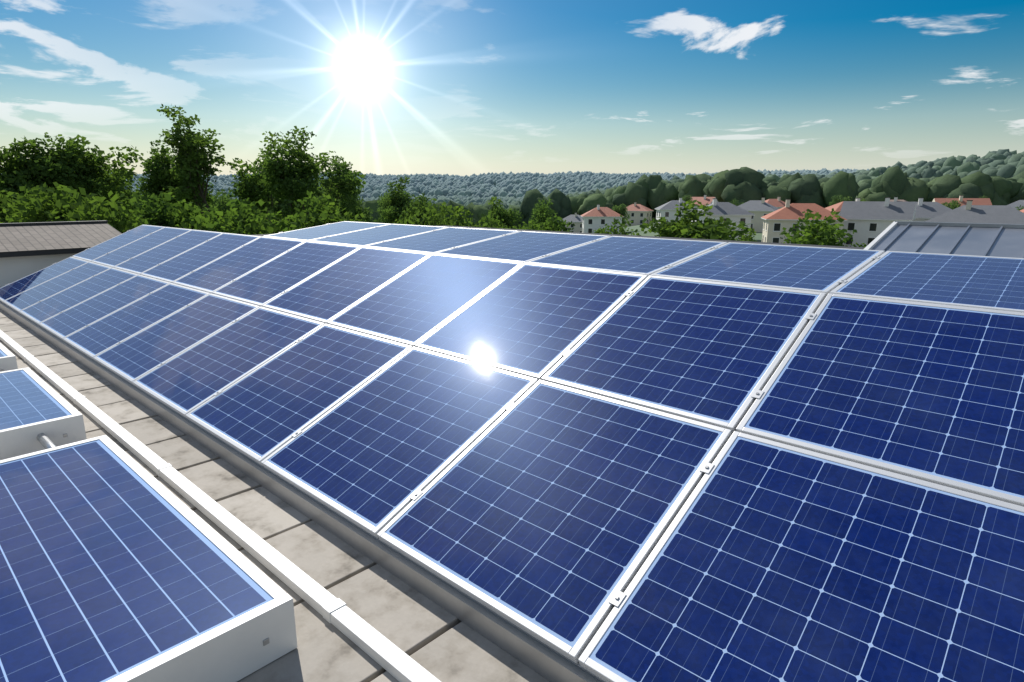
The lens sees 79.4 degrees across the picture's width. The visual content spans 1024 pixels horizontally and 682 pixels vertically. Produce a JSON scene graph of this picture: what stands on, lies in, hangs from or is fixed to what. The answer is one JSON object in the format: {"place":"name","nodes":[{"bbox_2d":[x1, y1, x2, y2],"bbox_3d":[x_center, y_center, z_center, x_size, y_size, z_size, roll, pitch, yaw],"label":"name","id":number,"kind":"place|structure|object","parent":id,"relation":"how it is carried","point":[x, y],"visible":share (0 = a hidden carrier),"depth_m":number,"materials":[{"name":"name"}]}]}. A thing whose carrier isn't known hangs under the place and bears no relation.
{"place":"outdoors","nodes":[
{"label":"outdoors","id":0,"kind":"place"},
{"bbox_2d":[0,126,430,227],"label":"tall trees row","id":1,"kind":"object","parent":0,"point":[75,166],"visible":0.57,"depth_m":68.39,"materials":[{"name":"green plant"}]},
{"bbox_2d":[0,309,549,681],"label":"roof pavers","id":2,"kind":"object","parent":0,"point":[441,644],"visible":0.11,"depth_m":2.89,"materials":[{"name":"beige concrete"}]},
{"bbox_2d":[1,168,869,198],"bbox_3d":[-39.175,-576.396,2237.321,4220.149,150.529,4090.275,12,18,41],"label":"forest ridge","id":3,"kind":"structure","parent":0,"point":[516,185],"depth_m":2352.57,"materials":[{"name":"green plant"}]},
{"bbox_2d":[0,179,1023,246],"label":"trees","id":4,"kind":"object","parent":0,"point":[228,215],"visible":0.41,"depth_m":53.21,"materials":[{"name":"green plant"}]},
{"bbox_2d":[0,0,1023,175],"label":"sky","id":5,"kind":"structure","parent":0,"point":[455,87],"materials":[{"name":"blue"}]},
{"bbox_2d":[232,172,819,205],"bbox_3d":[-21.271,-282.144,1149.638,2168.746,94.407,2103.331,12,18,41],"label":"trees","id":6,"kind":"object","parent":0,"point":[465,200],"visible":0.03,"depth_m":1281.87,"materials":[{"name":"green plant"}]},
{"bbox_2d":[136,166,1023,229],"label":"forested hills","id":7,"kind":"structure","parent":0,"point":[741,185],"depth_m":227.62,"materials":[{"name":"green plant"}]},
{"bbox_2d":[419,186,762,241],"bbox_3d":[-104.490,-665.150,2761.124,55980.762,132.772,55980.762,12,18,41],"label":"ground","id":8,"kind":"structure","parent":0,"point":[758,237],"depth_m":172.71,"materials":[{"name":"green plant"}]},
{"bbox_2d":[157,104,277,228],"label":"tall slim trees","id":9,"kind":"object","parent":8,"relation":"on","point":[192,164],"visible":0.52,"depth_m":62.77,"materials":[{"name":"green plant"}]},
{"bbox_2d":[560,213,581,232],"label":"house","id":10,"kind":"structure","parent":8,"relation":"on","point":[576,219],"depth_m":241.11,"materials":[{"name":"tile"}]},
{"bbox_2d":[580,204,623,233],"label":"house","id":11,"kind":"structure","parent":8,"relation":"on","point":[597,217],"depth_m":181.16,"materials":[{"name":"paint"}]},
{"bbox_2d":[624,202,653,225],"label":"house","id":12,"kind":"structure","parent":8,"relation":"on","point":[638,213],"depth_m":246.54,"materials":[{"name":"paint"}]},
{"bbox_2d":[655,198,697,223],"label":"house","id":13,"kind":"structure","parent":8,"relation":"on","point":[668,210],"depth_m":186.09,"materials":[{"name":"tile"}]},
{"bbox_2d":[691,195,717,207],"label":"house","id":14,"kind":"structure","parent":8,"relation":"on","point":[705,200],"depth_m":230.83,"materials":[{"name":"tile"}]},
{"bbox_2d":[692,198,754,239],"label":"house","id":15,"kind":"structure","parent":8,"relation":"on","point":[733,212],"depth_m":135.99,"materials":[{"name":"tile"}]},
{"bbox_2d":[738,197,778,231],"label":"house","id":16,"kind":"structure","parent":8,"relation":"on","point":[759,209],"depth_m":165.66,"materials":[{"name":"tile"}]},
{"bbox_2d":[765,196,785,208],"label":"house","id":17,"kind":"structure","parent":8,"relation":"on","point":[778,203],"depth_m":209.91,"materials":[{"name":"tile"}]},
{"bbox_2d":[761,199,847,243],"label":"house","id":18,"kind":"structure","parent":8,"relation":"on","point":[788,215],"depth_m":117.87,"materials":[{"name":"tile"}]},
{"bbox_2d":[825,198,859,214],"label":"house","id":19,"kind":"structure","parent":8,"relation":"on","point":[837,207],"depth_m":149.53,"materials":[{"name":"tile"}]},
{"bbox_2d":[839,197,915,246],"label":"house","id":20,"kind":"structure","parent":8,"relation":"on","point":[869,221],"depth_m":116.71,"materials":[{"name":"tile"}]},
{"bbox_2d":[890,197,907,201],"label":"house","id":21,"kind":"structure","parent":8,"relation":"on","point":[895,199],"depth_m":186.41,"materials":[{"name":"grey tile"}]},
{"bbox_2d":[912,198,951,221],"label":"house","id":22,"kind":"structure","parent":8,"relation":"on","point":[925,211],"depth_m":120.09,"materials":[{"name":"tile"}]},
{"bbox_2d":[932,195,991,205],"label":"house","id":23,"kind":"structure","parent":8,"relation":"on","point":[981,201],"depth_m":169.69,"materials":[{"name":"tile"}]},
{"bbox_2d":[924,200,1023,223],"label":"house","id":24,"kind":"structure","parent":8,"relation":"on","point":[968,212],"depth_m":101.75,"materials":[{"name":"tile"}]},
{"bbox_2d":[1009,200,1023,209],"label":"house","id":25,"kind":"structure","parent":8,"relation":"on","point":[1018,203],"depth_m":177.65,"materials":[{"name":"tile"}]},
{"bbox_2d":[370,149,1023,209],"bbox_3d":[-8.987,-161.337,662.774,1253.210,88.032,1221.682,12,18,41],"label":"trees","id":26,"kind":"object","parent":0,"point":[1005,163],"visible":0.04,"depth_m":559.65,"materials":[{"name":"green plant"}]},
{"bbox_3d":[1.662,4.441,12.108,41.600,10.200,28.600,12,18,41],"label":"building body","id":27,"kind":"object","parent":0,"visible":0},
{"bbox_2d":[252,225,864,671],"bbox_3d":[1.662,-0.642,10.889,42.000,0.255,29.000,12,18,41],"label":"roof slab membrane","id":28,"kind":"object","parent":27,"relation":"on","point":[658,237],"visible":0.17,"depth_m":24.97,"materials":[{"name":"grey"}]},
{"bbox_2d":[0,343,17,371],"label":"solar panel","id":29,"kind":"object","parent":28,"relation":"on","point":[8,361],"visible":0.58,"depth_m":5.90,"materials":[{"name":"white metal"}]},
{"bbox_2d":[0,367,86,459],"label":"solar panel","id":30,"kind":"object","parent":28,"relation":"on","point":[33,405],"visible":0.88,"depth_m":4.35,"materials":[{"name":"blue glass"}]},
{"bbox_2d":[0,220,121,287],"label":"building","id":31,"kind":"structure","parent":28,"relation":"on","point":[26,249],"depth_m":12.11,"materials":[{"name":"grey"}]},
{"bbox_2d":[0,435,296,681],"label":"solar panel","id":32,"kind":"object","parent":28,"relation":"on","point":[118,563],"visible":1,"depth_m":2.46,"materials":[{"name":"blue glass"}]},
{"bbox_2d":[37,433,55,448],"bbox_3d":[-5.149,0.382,5.536,5.850,0.157,0.720,12,18,41],"label":"pipe","id":33,"kind":"object","parent":32,"relation":"attached to","point":[44,440],"visible":0.35,"depth_m":4.06,"materials":[{"name":"grey metal"}]},
{"bbox_2d":[0,330,440,681],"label":"cable duct","id":34,"kind":"object","parent":28,"relation":"on","point":[390,657],"visible":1,"depth_m":2.99,"materials":[{"name":"white metal"}]},
{"bbox_2d":[0,221,1023,681],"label":"solar array","id":35,"kind":"object","parent":28,"relation":"on","point":[558,457],"visible":1,"depth_m":3.16,"materials":[{"name":"glass"}]},
{"bbox_2d":[864,221,1023,257],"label":"metal roof","id":36,"kind":"structure","parent":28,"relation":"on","point":[992,240],"depth_m":10.31,"materials":[{"name":"metal"}]}
]}

